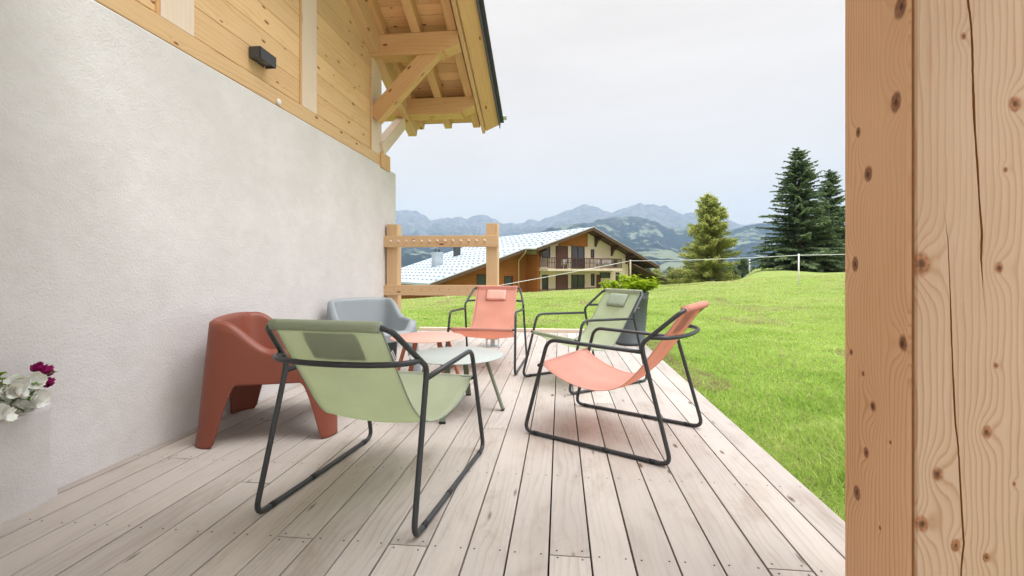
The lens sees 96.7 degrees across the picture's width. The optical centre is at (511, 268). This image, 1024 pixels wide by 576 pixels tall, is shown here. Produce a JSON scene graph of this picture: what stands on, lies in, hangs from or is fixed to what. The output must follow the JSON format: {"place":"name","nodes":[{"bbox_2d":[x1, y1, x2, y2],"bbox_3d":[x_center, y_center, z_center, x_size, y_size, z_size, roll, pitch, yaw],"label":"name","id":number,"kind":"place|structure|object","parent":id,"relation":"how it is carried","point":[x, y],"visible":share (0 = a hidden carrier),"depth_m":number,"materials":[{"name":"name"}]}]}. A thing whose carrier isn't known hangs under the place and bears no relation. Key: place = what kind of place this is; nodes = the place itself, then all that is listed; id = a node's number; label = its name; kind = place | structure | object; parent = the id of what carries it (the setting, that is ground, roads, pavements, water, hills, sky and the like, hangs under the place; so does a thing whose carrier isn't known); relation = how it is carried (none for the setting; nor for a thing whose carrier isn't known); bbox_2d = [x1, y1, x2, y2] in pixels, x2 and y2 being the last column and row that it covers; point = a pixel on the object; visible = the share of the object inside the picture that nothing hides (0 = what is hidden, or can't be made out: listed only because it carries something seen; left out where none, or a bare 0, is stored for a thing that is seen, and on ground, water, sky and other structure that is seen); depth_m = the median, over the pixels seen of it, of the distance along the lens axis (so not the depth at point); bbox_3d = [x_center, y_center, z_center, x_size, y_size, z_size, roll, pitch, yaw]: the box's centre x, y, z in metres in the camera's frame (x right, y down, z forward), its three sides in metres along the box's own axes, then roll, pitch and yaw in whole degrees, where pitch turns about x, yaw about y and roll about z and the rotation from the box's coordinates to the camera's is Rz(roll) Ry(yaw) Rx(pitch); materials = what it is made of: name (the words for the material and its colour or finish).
{"place":"outdoors","nodes":[
{"label":"outdoors","id":0,"kind":"place"},
{"bbox_2d":[382,0,844,224],"label":"sky","id":1,"kind":"structure","parent":0,"point":[611,106],"materials":[{"name":"white"}]},
{"bbox_2d":[396,203,844,284],"bbox_3d":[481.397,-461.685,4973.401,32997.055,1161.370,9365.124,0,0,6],"label":"mountains","id":2,"kind":"structure","parent":0,"point":[652,232],"depth_m":4240.95,"materials":[{"name":"grey stone"}]},
{"bbox_2d":[401,268,844,521],"bbox_3d":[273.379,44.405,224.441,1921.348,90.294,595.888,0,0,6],"label":"ground","id":3,"kind":"structure","parent":0,"point":[756,273],"depth_m":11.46,"materials":[{"name":"green plant"}]},
{"bbox_2d":[0,0,506,488],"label":"timber house","id":4,"kind":"structure","parent":3,"relation":"on","point":[177,177],"depth_m":2.76,"materials":[{"name":"paint"}]},
{"bbox_2d":[249,46,275,68],"bbox_3d":[-1.892,-1.600,3.453,0.096,0.084,0.192,0,0,6],"label":"wall light","id":5,"kind":"object","parent":4,"relation":"attached to","point":[261,56],"visible":1,"depth_m":3.42,"materials":[{"name":"grey metal"}]},
{"bbox_2d":[0,327,844,575],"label":"deck","id":6,"kind":"structure","parent":3,"relation":"on","point":[721,494],"depth_m":1.97,"materials":[{"name":"grey wood"}]},
{"bbox_2d":[0,401,57,523],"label":"plaster planter","id":7,"kind":"object","parent":6,"relation":"on","point":[27,481],"visible":0.91,"depth_m":1.84,"materials":[{"name":"white concrete"}]},
{"bbox_2d":[0,361,58,423],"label":"flowering plant","id":8,"kind":"object","parent":7,"relation":"on","point":[20,394],"visible":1,"depth_m":1.77,"materials":[{"name":"white plant"}]},
{"bbox_2d":[195,312,337,448],"bbox_3d":[-1.498,0.643,2.953,0.768,0.710,0.768,0,0,-13],"label":"tub armchair","id":9,"kind":"object","parent":6,"relation":"on","point":[242,366],"visible":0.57,"depth_m":2.59,"materials":[{"name":"plastic"}]},
{"bbox_2d":[254,319,484,536],"bbox_3d":[-0.598,0.596,2.134,0.708,0.807,0.939,0,0,13],"label":"sling chair","id":10,"kind":"object","parent":6,"relation":"on","point":[348,369],"visible":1,"depth_m":1.85,"materials":[{"name":"green fabric"}]},
{"bbox_2d":[326,297,420,371],"bbox_3d":[-1.343,0.643,4.335,0.768,0.710,0.768,0,0,-40],"label":"tub armchair","id":11,"kind":"object","parent":6,"relation":"on","point":[386,311],"visible":0.48,"depth_m":4.53,"materials":[{"name":"grey plastic"}]},
{"bbox_2d":[390,332,463,373],"bbox_3d":[-0.714,0.786,3.836,0.610,0.430,0.610,0,0,6],"label":"round table","id":12,"kind":"object","parent":6,"relation":"on","point":[416,338],"visible":0.66,"depth_m":3.78,"materials":[{"name":"pink metal"}]},
{"bbox_2d":[384,223,500,347],"bbox_3d":[-0.916,0.210,5.893,1.533,1.580,0.232,0,0,6],"label":"timber fence","id":13,"kind":"object","parent":6,"relation":"on","point":[395,241],"visible":0.59,"depth_m":5.82,"materials":[{"name":"wood"}]},
{"bbox_2d":[409,346,504,423],"bbox_3d":[-0.396,0.808,3.264,0.695,0.387,0.695,0,0,6],"label":"round table","id":14,"kind":"object","parent":6,"relation":"on","point":[440,356],"visible":0.77,"depth_m":3.22,"materials":[{"name":"grey metal"}]},
{"bbox_2d":[445,286,526,374],"bbox_3d":[-0.237,0.596,4.742,0.708,0.807,0.939,0,0,9],"label":"sling chair","id":15,"kind":"object","parent":6,"relation":"on","point":[494,314],"visible":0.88,"depth_m":4.98,"materials":[{"name":"pink fabric"}]},
{"bbox_2d":[522,288,646,394],"bbox_3d":[0.675,0.596,4.120,0.939,0.807,0.708,0,0,-31],"label":"sling chair","id":16,"kind":"object","parent":6,"relation":"on","point":[615,308],"visible":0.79,"depth_m":4.20,"materials":[{"name":"green fabric"}]},
{"bbox_2d":[525,301,708,465],"bbox_3d":[0.658,0.596,2.792,0.939,0.807,0.708,0,0,35],"label":"sling chair","id":17,"kind":"object","parent":6,"relation":"on","point":[585,368],"visible":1,"depth_m":2.73,"materials":[{"name":"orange fabric"}]},
{"bbox_2d":[615,292,648,345],"bbox_3d":[1.569,0.653,6.059,0.500,0.690,0.500,0,0,6],"label":"planter pot","id":18,"kind":"object","parent":6,"relation":"on","point":[626,339],"visible":0.36,"depth_m":5.87,"materials":[{"name":"plastic"}]},
{"bbox_2d":[599,273,660,292],"bbox_3d":[1.528,0.211,6.079,0.832,0.304,0.774,0,0,-44],"label":"leafy plant","id":19,"kind":"object","parent":18,"relation":"on","point":[643,285],"visible":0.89,"depth_m":5.96,"materials":[{"name":"green plant"}]},
{"bbox_2d":[845,0,1023,575],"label":"timber post","id":20,"kind":"object","parent":6,"relation":"on","point":[934,287],"visible":1,"depth_m":1.09,"materials":[{"name":"brown wood"}]},
{"bbox_2d":[401,226,667,298],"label":"chalet","id":21,"kind":"object","parent":3,"relation":"on","point":[528,257],"visible":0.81,"depth_m":40.86,"materials":[{"name":"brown wood"}]},
{"bbox_2d":[477,274,485,284],"bbox_3d":[-2.469,0.950,37.400,1.000,0.990,0.090,0,0,-35],"label":"window","id":22,"kind":"structure","parent":21,"relation":"in","point":[481,278],"depth_m":37.37,"materials":[{"name":"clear glass"}]},
{"bbox_2d":[504,276,512,285],"bbox_3d":[-0.298,1.200,38.920,0.900,1.190,0.090,0,0,-35],"label":"window","id":23,"kind":"structure","parent":21,"relation":"in","point":[507,279],"depth_m":38.91,"materials":[{"name":"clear glass"}]},
{"bbox_2d":[542,275,547,289],"bbox_3d":[2.857,1.150,39.295,0.670,1.270,0.100,0,0,-35],"label":"window","id":24,"kind":"structure","parent":21,"relation":"in","point":[544,280],"depth_m":39.28,"materials":[{"name":"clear glass"}]},
{"bbox_2d":[542,243,549,257],"bbox_3d":[2.939,-1.585,39.353,0.870,1.300,0.100,0,0,-35],"label":"window","id":25,"kind":"structure","parent":21,"relation":"in","point":[545,254],"depth_m":39.37,"materials":[{"name":"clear glass"}]},
{"bbox_2d":[556,246,567,268],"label":"door","id":26,"kind":"structure","parent":21,"relation":"in","point":[561,251],"depth_m":40.35,"materials":[{"name":"brown wood"}]},
{"bbox_2d":[556,275,567,289],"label":"door","id":27,"kind":"structure","parent":21,"relation":"in","point":[561,280],"depth_m":40.36,"materials":[{"name":"brown wood"}]},
{"bbox_2d":[571,246,584,268],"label":"window","id":28,"kind":"structure","parent":21,"relation":"in","point":[576,251],"depth_m":41.48,"materials":[{"name":"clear glass"}]},
{"bbox_2d":[571,275,584,289],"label":"window","id":29,"kind":"structure","parent":21,"relation":"in","point":[577,281],"depth_m":41.48,"materials":[{"name":"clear glass"}]},
{"bbox_2d":[591,274,594,285],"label":"window","id":30,"kind":"structure","parent":21,"relation":"in","point":[592,275],"depth_m":42.56,"materials":[{"name":"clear glass"}]},
{"bbox_2d":[596,275,600,286],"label":"door","id":31,"kind":"structure","parent":21,"relation":"in","point":[598,280],"depth_m":43.01,"materials":[{"name":"brown wood"}]},
{"bbox_2d":[600,272,609,277],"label":"window","id":32,"kind":"structure","parent":21,"relation":"in","point":[602,274],"depth_m":43.48,"materials":[{"name":"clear glass"}]},
{"bbox_2d":[447,254,844,301],"bbox_3d":[6.413,0.445,20.055,16.785,2.171,7.510,0,0,17],"label":"wire fence","id":33,"kind":"object","parent":3,"relation":"on","point":[798,255],"visible":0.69,"depth_m":19.26,"materials":[{"name":"white metal"}]},
{"bbox_2d":[651,267,681,284],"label":"shrub","id":34,"kind":"object","parent":3,"relation":"on","point":[656,271],"visible":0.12,"depth_m":53.66,"materials":[{"name":"green plant"}]},
{"bbox_2d":[663,266,688,284],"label":"shrub","id":35,"kind":"object","parent":3,"relation":"on","point":[675,275],"visible":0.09,"depth_m":54.29,"materials":[{"name":"green plant"}]},
{"bbox_2d":[667,192,741,283],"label":"larch tree","id":36,"kind":"object","parent":3,"relation":"on","point":[706,230],"visible":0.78,"depth_m":49.11,"materials":[{"name":"green plant"}]},
{"bbox_2d":[723,265,741,276],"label":"shrub","id":37,"kind":"object","parent":3,"relation":"on","point":[735,270],"visible":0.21,"depth_m":74.12,"materials":[{"name":"green plant"}]},
{"bbox_2d":[725,272,741,279],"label":"shrub","id":38,"kind":"object","parent":3,"relation":"on","point":[729,273],"visible":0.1,"depth_m":52.29,"materials":[{"name":"green plant"}]},
{"bbox_2d":[736,258,751,277],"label":"shrub","id":39,"kind":"object","parent":3,"relation":"on","point":[742,266],"visible":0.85,"depth_m":84.55,"materials":[{"name":"green plant"}]},
{"bbox_2d":[746,147,844,271],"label":"spruce tree","id":40,"kind":"object","parent":3,"relation":"on","point":[802,227],"visible":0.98,"depth_m":44.31,"materials":[{"name":"green plant"}]},
{"bbox_2d":[796,212,844,272],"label":"spruce tree","id":41,"kind":"object","parent":3,"relation":"on","point":[836,265],"visible":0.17,"depth_m":44.67,"materials":[{"name":"green plant"}]},
{"bbox_2d":[805,169,844,269],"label":"spruce tree","id":42,"kind":"object","parent":3,"relation":"on","point":[832,187],"visible":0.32,"depth_m":47.62,"materials":[{"name":"green plant"}]}
]}

